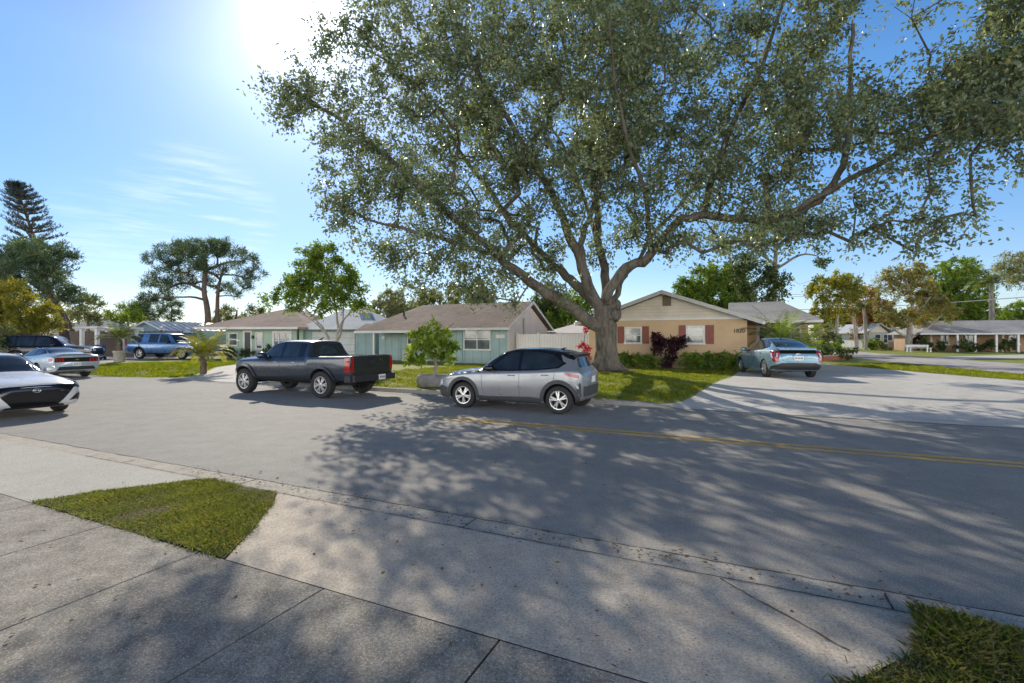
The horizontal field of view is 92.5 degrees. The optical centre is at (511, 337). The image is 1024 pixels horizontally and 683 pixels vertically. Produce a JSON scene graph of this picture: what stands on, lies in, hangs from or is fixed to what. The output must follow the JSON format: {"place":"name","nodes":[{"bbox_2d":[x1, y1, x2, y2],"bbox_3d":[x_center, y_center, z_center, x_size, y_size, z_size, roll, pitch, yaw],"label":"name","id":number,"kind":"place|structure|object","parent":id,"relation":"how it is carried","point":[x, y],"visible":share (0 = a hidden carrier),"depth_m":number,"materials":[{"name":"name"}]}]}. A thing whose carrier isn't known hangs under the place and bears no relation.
{"place":"outdoors","nodes":[
{"label":"outdoors","id":0,"kind":"place"},
{"bbox_2d":[0,440,197,501],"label":"neighbour drive","id":1,"kind":"structure","parent":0,"point":[28,472],"depth_m":6.42,"materials":[{"name":"concrete"}]},
{"bbox_2d":[99,355,225,362],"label":"driveway","id":2,"kind":"structure","parent":0,"point":[110,358],"depth_m":37.96,"materials":[{"name":"concrete"}]},
{"bbox_2d":[0,321,20,352],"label":"shrub","id":3,"kind":"object","parent":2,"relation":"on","point":[10,327],"visible":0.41,"depth_m":31.31,"materials":[{"name":"green plant"}]},
{"bbox_2d":[0,334,104,356],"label":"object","id":4,"kind":"object","parent":2,"relation":"on","point":[28,342],"visible":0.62,"depth_m":31.46,"materials":[{"name":"black paint"}]},
{"bbox_2d":[1,336,15,345],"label":"side window","id":5,"kind":"structure","parent":4,"relation":"in","point":[10,341],"depth_m":30.98,"materials":[{"name":"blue glass"}]},
{"bbox_2d":[16,336,34,345],"bbox_3d":[-30.997,0.194,31.245,0.850,0.595,0.217,0,0,-18],"label":"side window","id":6,"kind":"structure","parent":4,"relation":"in","point":[22,340],"depth_m":31.24,"materials":[{"name":"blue glass"}]},
{"bbox_2d":[35,337,55,345],"bbox_3d":[-29.989,0.203,31.573,1.070,0.594,0.215,0,0,-18],"label":"side window","id":7,"kind":"structure","parent":4,"relation":"in","point":[41,341],"depth_m":31.51,"materials":[{"name":"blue glass"}]},
{"bbox_2d":[72,326,142,357],"bbox_3d":[-31.518,0.420,38.335,2.400,2.560,3.550,0,0,14],"label":"carport","id":8,"kind":"object","parent":2,"relation":"on","point":[82,335],"visible":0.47,"depth_m":36.87,"materials":[{"name":"white paint"}]},
{"bbox_2d":[125,332,210,358],"bbox_3d":[-26.494,0.560,37.900,6.012,2.040,2.502,0,0,10],"label":"suv","id":9,"kind":"object","parent":2,"relation":"on","point":[159,344],"visible":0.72,"depth_m":37.15,"materials":[{"name":"blue metal"}]},
{"bbox_2d":[153,299,187,321],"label":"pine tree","id":10,"kind":"object","parent":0,"point":[174,313],"visible":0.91,"depth_m":65.70,"materials":[{"name":"green plant"}]},
{"bbox_2d":[166,365,270,382],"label":"driveway","id":11,"kind":"structure","parent":0,"point":[224,374],"depth_m":22.43,"materials":[{"name":"concrete"}]},
{"bbox_2d":[0,494,642,682],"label":"sidewalk","id":12,"kind":"structure","parent":0,"point":[205,624],"depth_m":3.02,"materials":[{"name":"concrete"}]},
{"bbox_2d":[0,493,905,682],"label":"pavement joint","id":13,"kind":"object","parent":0,"point":[499,640],"visible":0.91,"depth_m":3.27,"materials":[{"name":"grey concrete"}]},
{"bbox_2d":[29,477,277,563],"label":"grass","id":14,"kind":"structure","parent":13,"relation":"on","point":[208,517],"depth_m":5.04,"materials":[{"name":"green plant"}]},
{"bbox_2d":[1,433,1023,649],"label":"pavement seams","id":15,"kind":"object","parent":13,"relation":"on","point":[887,599],"visible":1,"depth_m":3.93,"materials":[{"name":"grey concrete"}]},
{"bbox_2d":[870,654,1017,682],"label":"verge soil","id":16,"kind":"structure","parent":13,"relation":"on","point":[897,668],"depth_m":2.63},
{"bbox_2d":[812,597,1023,682],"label":"grass","id":17,"kind":"structure","parent":16,"relation":"on","point":[976,649],"depth_m":2.71,"materials":[{"name":"green plant"}]},
{"bbox_2d":[0,433,1023,631],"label":"gutter","id":18,"kind":"object","parent":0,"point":[784,581],"visible":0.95,"depth_m":4.26,"materials":[{"name":"concrete"}]},
{"bbox_2d":[0,374,1023,615],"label":"road","id":19,"kind":"structure","parent":0,"point":[747,513],"depth_m":6.76,"materials":[{"name":"grey asphalt"}]},
{"bbox_2d":[0,353,79,411],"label":"sedan","id":20,"kind":"object","parent":19,"relation":"on","point":[25,383],"visible":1,"depth_m":11.31,"materials":[{"name":"white paint"}]},
{"bbox_2d":[16,347,99,375],"bbox_3d":[-21.596,1.110,22.905,4.810,1.380,2.156,0,0,25],"label":"coupe","id":21,"kind":"object","parent":19,"relation":"on","point":[65,360],"visible":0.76,"depth_m":21.89,"materials":[{"name":"silver metal"}]},
{"bbox_2d":[235,337,394,397],"bbox_3d":[-6.523,0.886,15.990,5.335,1.828,2.338,0,0,25],"label":"pickup truck","id":22,"kind":"object","parent":19,"relation":"on","point":[324,368],"visible":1,"depth_m":15.19,"materials":[{"name":"grey metal"}]},
{"bbox_2d":[0,417,1023,682],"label":"fallen leaves","id":23,"kind":"object","parent":19,"relation":"on","point":[556,561],"visible":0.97,"depth_m":4.06,"materials":[{"name":"brown plant"}]},
{"bbox_2d":[440,347,597,413],"bbox_3d":[0.175,1.016,12.910,4.056,1.567,2.161,0,0,25],"label":"crossover","id":24,"kind":"object","parent":19,"relation":"on","point":[559,380],"visible":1,"depth_m":11.97,"materials":[{"name":"silver metal"}]},
{"bbox_2d":[494,352,520,368],"bbox_3d":[-0.178,0.565,12.276,0.820,0.455,0.227,0,0,25],"label":"side window","id":25,"kind":"structure","parent":24,"relation":"in","point":[511,361],"depth_m":12.21,"materials":[{"name":"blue glass"}]},
{"bbox_2d":[521,351,562,368],"bbox_3d":[0.728,0.546,11.850,1.061,0.427,0.234,0,0,25],"label":"side window","id":26,"kind":"structure","parent":24,"relation":"in","point":[531,360],"depth_m":11.87,"materials":[{"name":"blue glass"}]},
{"bbox_2d":[576,356,591,366],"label":"rear window","id":27,"kind":"structure","parent":24,"relation":"in","point":[582,361],"depth_m":12.00,"materials":[{"name":"blue glass"}]},
{"bbox_2d":[62,372,1023,430],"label":"kerb","id":28,"kind":"structure","parent":19,"relation":"on","point":[614,403],"depth_m":12.99,"materials":[{"name":"concrete"}]},
{"bbox_2d":[440,416,1023,467],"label":"yellow line","id":29,"kind":"object","parent":19,"relation":"on","point":[968,462],"visible":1,"depth_m":8.26,"materials":[{"name":"paint"}]},
{"bbox_2d":[0,0,1023,338],"label":"sky","id":30,"kind":"structure","parent":0,"point":[133,124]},
{"bbox_2d":[99,343,1023,403],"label":"lawn","id":31,"kind":"structure","parent":0,"point":[397,365],"depth_m":29.40,"materials":[{"name":"green plant"}]},
{"bbox_2d":[0,275,70,335],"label":"broadleaf tree","id":32,"kind":"object","parent":31,"relation":"on","point":[35,319],"visible":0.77,"depth_m":35.44,"materials":[{"name":"green plant"}]},
{"bbox_2d":[0,178,87,331],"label":"norfolk pine","id":33,"kind":"object","parent":31,"relation":"on","point":[16,190],"visible":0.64,"depth_m":45.73,"materials":[{"name":"green plant"}]},
{"bbox_2d":[0,234,101,340],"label":"pine tree","id":34,"kind":"object","parent":31,"relation":"on","point":[43,263],"visible":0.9,"depth_m":41.05,"materials":[{"name":"green plant"}]},
{"bbox_2d":[54,293,111,330],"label":"broadleaf tree","id":35,"kind":"object","parent":31,"relation":"on","point":[95,316],"visible":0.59,"depth_m":52.07,"materials":[{"name":"green plant"}]},
{"bbox_2d":[47,320,129,335],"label":"house","id":36,"kind":"structure","parent":31,"relation":"on","point":[84,324],"depth_m":54.33,"materials":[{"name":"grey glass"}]},
{"bbox_2d":[112,351,126,361],"bbox_3d":[-26.167,1.225,32.667,0.780,0.750,0.780,0,0,0],"label":"planter pot","id":37,"kind":"object","parent":31,"relation":"on","point":[119,356],"visible":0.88,"depth_m":32.42,"materials":[{"name":"stone"}]},
{"bbox_2d":[89,320,144,350],"bbox_3d":[-26.278,-0.117,32.747,3.053,2.231,3.050,0,0,0],"label":"potted palm","id":38,"kind":"object","parent":37,"relation":"in","point":[119,334],"visible":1,"depth_m":32.53,"materials":[{"name":"green plant"}]},
{"bbox_2d":[102,301,146,325],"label":"broadleaf tree","id":39,"kind":"object","parent":31,"relation":"on","point":[123,317],"visible":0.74,"depth_m":59.54,"materials":[{"name":"green plant"}]},
{"bbox_2d":[70,330,182,355],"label":"wooden fence","id":40,"kind":"object","parent":31,"relation":"on","point":[108,342],"visible":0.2,"depth_m":44.61,"materials":[{"name":"grey wood"}]},
{"bbox_2d":[118,298,164,324],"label":"pine tree","id":41,"kind":"object","parent":31,"relation":"on","point":[150,314],"visible":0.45,"depth_m":65.18,"materials":[{"name":"green plant"}]},
{"bbox_2d":[64,360,236,377],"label":"grass","id":42,"kind":"structure","parent":31,"relation":"on","point":[121,368],"depth_m":25.85,"materials":[{"name":"green plant"}]},
{"bbox_2d":[129,320,225,353],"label":"cottage","id":43,"kind":"structure","parent":31,"relation":"on","point":[185,327],"depth_m":47.69,"materials":[{"name":"paint"}]},
{"bbox_2d":[133,235,268,322],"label":"pine tree","id":44,"kind":"object","parent":31,"relation":"on","point":[201,250],"visible":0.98,"depth_m":61.69,"materials":[{"name":"green plant"}]},
{"bbox_2d":[167,327,240,373],"bbox_3d":[-14.793,0.664,23.633,3.037,2.411,2.832,0,0,-26],"label":"date palm","id":45,"kind":"object","parent":31,"relation":"on","point":[202,348],"visible":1,"depth_m":23.49,"materials":[{"name":"green plant"}]},
{"bbox_2d":[219,345,237,358],"bbox_3d":[-21.641,1.044,37.106,1.405,1.159,1.195,0,0,0],"label":"bush","id":46,"kind":"object","parent":31,"relation":"on","point":[229,351],"visible":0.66,"depth_m":37.07,"materials":[{"name":"green plant"}]},
{"bbox_2d":[203,303,258,322],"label":"broadleaf tree","id":47,"kind":"object","parent":31,"relation":"on","point":[225,313],"visible":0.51,"depth_m":71.35,"materials":[{"name":"green plant"}]},
{"bbox_2d":[234,302,268,318],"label":"broadleaf tree","id":48,"kind":"object","parent":31,"relation":"on","point":[260,310],"visible":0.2,"depth_m":74.63,"materials":[{"name":"green plant"}]},
{"bbox_2d":[192,305,385,358],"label":"ranch house","id":49,"kind":"structure","parent":31,"relation":"on","point":[257,333],"depth_m":37.81,"materials":[{"name":"teal"}]},
{"bbox_2d":[228,333,237,345],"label":"window","id":50,"kind":"structure","parent":49,"relation":"in","point":[230,335],"depth_m":38.07,"materials":[{"name":"white glass"}]},
{"bbox_2d":[245,332,249,357],"bbox_3d":[-20.470,0.610,37.953,0.479,2.080,0.038,0,0,6],"label":"door","id":51,"kind":"structure","parent":49,"relation":"in","point":[247,334],"depth_m":37.94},
{"bbox_2d":[255,332,262,348],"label":"window","id":52,"kind":"structure","parent":49,"relation":"in","point":[259,335],"depth_m":37.84,"materials":[{"name":"white glass"}]},
{"bbox_2d":[272,331,291,346],"bbox_3d":[-17.676,0.230,37.637,1.646,1.560,0.090,0,0,6],"label":"window","id":53,"kind":"structure","parent":49,"relation":"in","point":[277,336],"depth_m":37.66,"materials":[{"name":"white glass"}]},
{"bbox_2d":[312,332,354,354],"bbox_3d":[-13.703,0.625,37.580,3.421,2.150,0.060,0,0,6],"label":"garage door","id":54,"kind":"structure","parent":49,"relation":"in","point":[347,339],"depth_m":37.47,"materials":[{"name":"white metal"}]},
{"bbox_2d":[253,238,373,341],"bbox_3d":[-10.173,-1.762,25.561,6.022,6.915,2.842,0,0,17],"label":"crape tree","id":55,"kind":"object","parent":31,"relation":"on","point":[336,288],"visible":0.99,"depth_m":25.37,"materials":[{"name":"green plant"}]},
{"bbox_2d":[369,283,416,317],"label":"broadleaf tree","id":56,"kind":"object","parent":31,"relation":"on","point":[391,309],"visible":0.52,"depth_m":61.37,"materials":[{"name":"green plant"}]},
{"bbox_2d":[384,283,437,309],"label":"broadleaf tree","id":57,"kind":"object","parent":31,"relation":"on","point":[432,300],"visible":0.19,"depth_m":65.52,"materials":[{"name":"green plant"}]},
{"bbox_2d":[373,364,484,389],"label":"grass","id":58,"kind":"structure","parent":31,"relation":"on","point":[425,370],"depth_m":21.40,"materials":[{"name":"green plant"}]},
{"bbox_2d":[416,374,445,387],"bbox_3d":[-2.759,1.476,16.917,1.128,0.420,1.004,0,0,0],"label":"planter bowl","id":59,"kind":"object","parent":31,"relation":"on","point":[426,380],"visible":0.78,"depth_m":16.48,"materials":[{"name":"concrete"}]},
{"bbox_2d":[402,313,460,375],"bbox_3d":[-2.747,0.262,16.861,1.854,2.251,1.748,0,0,-31],"label":"young tree","id":60,"kind":"object","parent":59,"relation":"on","point":[428,341],"visible":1,"depth_m":16.71,"materials":[{"name":"green plant"}]},
{"bbox_2d":[407,283,461,304],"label":"broadleaf tree","id":61,"kind":"object","parent":31,"relation":"on","point":[439,296],"visible":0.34,"depth_m":69.40,"materials":[{"name":"green plant"}]},
{"bbox_2d":[354,301,553,363],"bbox_3d":[-3.943,-0.310,35.187,11.785,4.320,8.050,0,0,25],"label":"bungalow","id":62,"kind":"object","parent":31,"relation":"on","point":[486,334],"visible":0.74,"depth_m":32.55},
{"bbox_2d":[390,333,400,359],"bbox_3d":[-8.386,0.625,35.236,1.000,2.050,0.036,0,0,25],"label":"door","id":63,"kind":"structure","parent":62,"relation":"in","point":[395,338],"depth_m":35.21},
{"bbox_2d":[463,330,490,350],"bbox_3d":[-2.206,0.110,30.868,2.006,1.355,0.090,0,0,25],"label":"window","id":64,"kind":"structure","parent":62,"relation":"in","point":[478,340],"depth_m":30.86,"materials":[{"name":"white glass"}]},
{"bbox_2d":[448,280,498,303],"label":"broadleaf tree","id":65,"kind":"object","parent":31,"relation":"on","point":[460,299],"visible":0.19,"depth_m":64.24,"materials":[{"name":"green plant"}]},
{"bbox_2d":[527,280,574,326],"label":"broadleaf tree","id":66,"kind":"object","parent":31,"relation":"on","point":[543,304],"visible":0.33,"depth_m":45.23,"materials":[{"name":"green plant"}]},
{"bbox_2d":[516,332,588,351],"bbox_3d":[2.929,0.685,29.501,5.840,2.030,0.160,0,0,25],"label":"vinyl fence","id":67,"kind":"object","parent":31,"relation":"on","point":[561,340],"visible":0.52,"depth_m":29.70,"materials":[{"name":"white plastic"}]},
{"bbox_2d":[547,324,588,333],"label":"shed","id":68,"kind":"structure","parent":31,"relation":"on","point":[572,329],"depth_m":36.11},
{"bbox_2d":[546,288,593,328],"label":"broadleaf tree","id":69,"kind":"object","parent":31,"relation":"on","point":[564,317],"visible":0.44,"depth_m":43.21,"materials":[{"name":"green plant"}]},
{"bbox_2d":[437,367,732,402],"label":"grass","id":70,"kind":"structure","parent":31,"relation":"on","point":[707,374],"depth_m":16.56,"materials":[{"name":"green plant"}]},
{"bbox_2d":[598,369,634,370],"bbox_3d":[3.980,1.341,20.700,2.953,0.062,2.000,0,0,0],"label":"mulch bed","id":71,"kind":"object","parent":31,"relation":"on","point":[619,370],"visible":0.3,"depth_m":20.06,"materials":[{"name":"soil"}]},
{"bbox_2d":[575,326,592,359],"bbox_3d":[3.052,0.392,20.585,0.651,1.964,0.687,0,0,37],"label":"ti plant","id":72,"kind":"object","parent":71,"relation":"on","point":[583,343],"visible":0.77,"depth_m":20.56,"materials":[{"name":"brown plant"}]},
{"bbox_2d":[236,0,1023,370],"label":"oak tree","id":73,"kind":"object","parent":31,"relation":"on","point":[600,144],"visible":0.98,"depth_m":17.82,"materials":[{"name":"green plant"}]},
{"bbox_2d":[618,350,665,367],"bbox_3d":[5.872,1.113,23.992,3.413,1.123,1.119,0,0,25],"label":"hedge","id":74,"kind":"object","parent":31,"relation":"on","point":[645,360],"visible":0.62,"depth_m":23.69,"materials":[{"name":"green plant"}]},
{"bbox_2d":[649,331,687,368],"bbox_3d":[7.360,0.579,22.942,1.895,1.910,1.294,0,0,0],"label":"plum shrub","id":75,"kind":"object","parent":31,"relation":"on","point":[659,342],"visible":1,"depth_m":22.89,"materials":[{"name":"purple plant"}]},
{"bbox_2d":[575,290,823,369],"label":"ranch house","id":76,"kind":"structure","parent":31,"relation":"on","point":[704,327],"depth_m":23.92,"materials":[{"name":"beige paint"}]},
{"bbox_2d":[624,327,641,343],"bbox_3d":[6.094,-0.119,24.666,0.928,0.872,0.080,0,0,25],"label":"window","id":77,"kind":"structure","parent":76,"relation":"in","point":[632,335],"depth_m":24.67,"materials":[{"name":"white glass"}]},
{"bbox_2d":[685,326,705,344],"bbox_3d":[8.763,-0.136,23.412,0.914,0.906,0.080,0,0,25],"label":"window","id":78,"kind":"structure","parent":76,"relation":"in","point":[694,333],"depth_m":23.41,"materials":[{"name":"white glass"}]},
{"bbox_2d":[677,349,748,370],"bbox_3d":[9.206,1.124,22.246,3.244,1.268,1.363,0,0,25],"label":"hedge","id":79,"kind":"object","parent":31,"relation":"on","point":[695,361],"visible":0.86,"depth_m":22.17,"materials":[{"name":"green plant"}]},
{"bbox_2d":[671,263,757,309],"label":"broadleaf tree","id":80,"kind":"object","parent":31,"relation":"on","point":[715,279],"visible":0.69,"depth_m":47.25,"materials":[{"name":"green plant"}]},
{"bbox_2d":[724,205,834,302],"bbox_3d":[19.677,-4.028,36.191,8.035,11.086,4.583,0,0,-15],"label":"broadleaf tree","id":81,"kind":"object","parent":31,"relation":"on","point":[771,275],"visible":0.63,"depth_m":35.67,"materials":[{"name":"green plant"}]},
{"bbox_2d":[738,305,822,347],"bbox_3d":[11.961,-0.023,22.323,3.483,3.087,3.434,0,0,0],"label":"sago palm","id":82,"kind":"object","parent":31,"relation":"on","point":[783,331],"visible":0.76,"depth_m":22.00,"materials":[{"name":"green plant"}]},
{"bbox_2d":[773,323,836,352],"bbox_3d":[13.286,0.386,22.595,2.915,2.226,2.798,0,0,0],"label":"sago palm","id":83,"kind":"object","parent":31,"relation":"on","point":[809,338],"visible":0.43,"depth_m":22.28,"materials":[{"name":"green plant"}]},
{"bbox_2d":[808,322,841,342],"bbox_3d":[22.723,0.148,35.918,2.434,2.650,1.723,0,0,-16],"label":"shrub","id":84,"kind":"object","parent":31,"relation":"on","point":[826,334],"visible":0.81,"depth_m":35.69,"materials":[{"name":"green plant"}]},
{"bbox_2d":[809,339,842,353],"bbox_3d":[21.907,0.793,34.493,2.850,1.380,1.313,0,0,7],"label":"hedge","id":85,"kind":"object","parent":31,"relation":"on","point":[820,342],"visible":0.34,"depth_m":34.33,"materials":[{"name":"green plant"}]},
{"bbox_2d":[802,268,869,352],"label":"broadleaf tree","id":86,"kind":"object","parent":31,"relation":"on","point":[844,284],"visible":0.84,"depth_m":43.55,"materials":[{"name":"green plant"}]},
{"bbox_2d":[822,354,850,360],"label":"brick wall","id":87,"kind":"structure","parent":31,"relation":"on","point":[829,357],"depth_m":31.91,"materials":[{"name":"brick"}]},
{"bbox_2d":[819,345,858,359],"bbox_3d":[21.531,1.051,32.578,2.924,1.264,1.224,0,0,0],"label":"hedge","id":88,"kind":"object","parent":31,"relation":"on","point":[842,352],"visible":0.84,"depth_m":32.30,"materials":[{"name":"green plant"}]},
{"bbox_2d":[851,304,858,350],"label":"cabbage palm","id":89,"kind":"object","parent":31,"relation":"on","point":[856,344],"visible":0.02,"depth_m":55.87,"materials":[{"name":"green plant"}]},
{"bbox_2d":[855,301,873,349],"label":"cabbage palm","id":90,"kind":"object","parent":31,"relation":"on","point":[864,306],"visible":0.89,"depth_m":57.86,"materials":[{"name":"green plant"}]},
{"bbox_2d":[829,323,900,348],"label":"cottage","id":91,"kind":"structure","parent":31,"relation":"on","point":[878,332],"depth_m":66.46,"materials":[{"name":"white paint"}]},
{"bbox_2d":[862,338,884,349],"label":"shrub","id":92,"kind":"object","parent":31,"relation":"on","point":[871,344],"visible":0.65,"depth_m":59.80,"materials":[{"name":"green plant"}]},
{"bbox_2d":[847,284,900,340],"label":"broadleaf tree","id":93,"kind":"object","parent":31,"relation":"on","point":[859,319],"visible":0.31,"depth_m":67.73,"materials":[{"name":"green plant"}]},
{"bbox_2d":[874,340,892,350],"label":"shrub","id":94,"kind":"object","parent":31,"relation":"on","point":[881,345],"visible":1,"depth_m":57.84,"materials":[{"name":"green plant"}]},
{"bbox_2d":[869,260,962,350],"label":"broadleaf tree","id":95,"kind":"object","parent":31,"relation":"on","point":[928,295],"visible":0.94,"depth_m":53.85,"materials":[{"name":"green plant"}]},
{"bbox_2d":[919,336,946,351],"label":"hedge","id":96,"kind":"object","parent":31,"relation":"on","point":[939,345],"visible":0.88,"depth_m":52.61,"materials":[{"name":"green plant"}]},
{"bbox_2d":[887,320,1023,351],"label":"ranch house","id":97,"kind":"structure","parent":31,"relation":"on","point":[980,332],"depth_m":53.53,"materials":[{"name":"grey paint"}]},
{"bbox_2d":[923,255,999,320],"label":"broadleaf tree","id":98,"kind":"object","parent":31,"relation":"on","point":[973,310],"visible":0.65,"depth_m":68.67,"materials":[{"name":"green plant"}]},
{"bbox_2d":[951,337,1020,351],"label":"hedge","id":99,"kind":"object","parent":31,"relation":"on","point":[1004,345],"visible":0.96,"depth_m":51.41,"materials":[{"name":"green plant"}]},
{"bbox_2d":[964,265,1018,319],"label":"queen palm","id":100,"kind":"object","parent":31,"relation":"on","point":[990,281],"visible":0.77,"depth_m":61.89,"materials":[{"name":"green plant"}]},
{"bbox_2d":[988,249,1023,294],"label":"broadleaf tree","id":101,"kind":"object","parent":31,"relation":"on","point":[1015,269],"visible":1,"depth_m":39.92,"materials":[{"name":"green plant"}]},
{"bbox_2d":[995,298,1023,319],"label":"broadleaf tree","id":102,"kind":"object","parent":31,"relation":"on","point":[1016,313],"visible":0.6,"depth_m":78.35,"materials":[{"name":"green plant"}]},
{"bbox_2d":[226,493,919,682],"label":"driveway apron","id":103,"kind":"object","parent":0,"point":[667,625],"visible":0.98,"depth_m":3.33,"materials":[{"name":"concrete"}]},
{"bbox_2d":[660,364,1023,427],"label":"driveway","id":104,"kind":"structure","parent":0,"point":[831,390],"depth_m":13.40,"materials":[{"name":"concrete"}]},
{"bbox_2d":[736,337,822,376],"bbox_3d":[10.469,0.704,19.590,2.071,1.507,4.570,0,0,8],"label":"hatchback","id":105,"kind":"object","parent":104,"relation":"on","point":[766,357],"visible":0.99,"depth_m":17.83,"materials":[{"name":"blue paint"}]},
{"bbox_2d":[868,271,902,306],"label":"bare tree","id":106,"kind":"object","parent":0,"point":[879,291],"visible":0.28,"depth_m":75.69,"materials":[{"name":"grey plant"}]},
{"bbox_2d":[820,350,1023,373],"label":"side street","id":107,"kind":"structure","parent":0,"point":[1018,368],"depth_m":29.12,"materials":[{"name":"grey asphalt"}]},
{"bbox_2d":[832,362,1023,379],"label":"grass","id":108,"kind":"structure","parent":0,"point":[937,369],"depth_m":21.86,"materials":[{"name":"green plant"}]},
{"bbox_2d":[930,355,1023,358],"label":"driveway","id":109,"kind":"structure","parent":0,"point":[988,357],"depth_m":36.44,"materials":[{"name":"concrete"}]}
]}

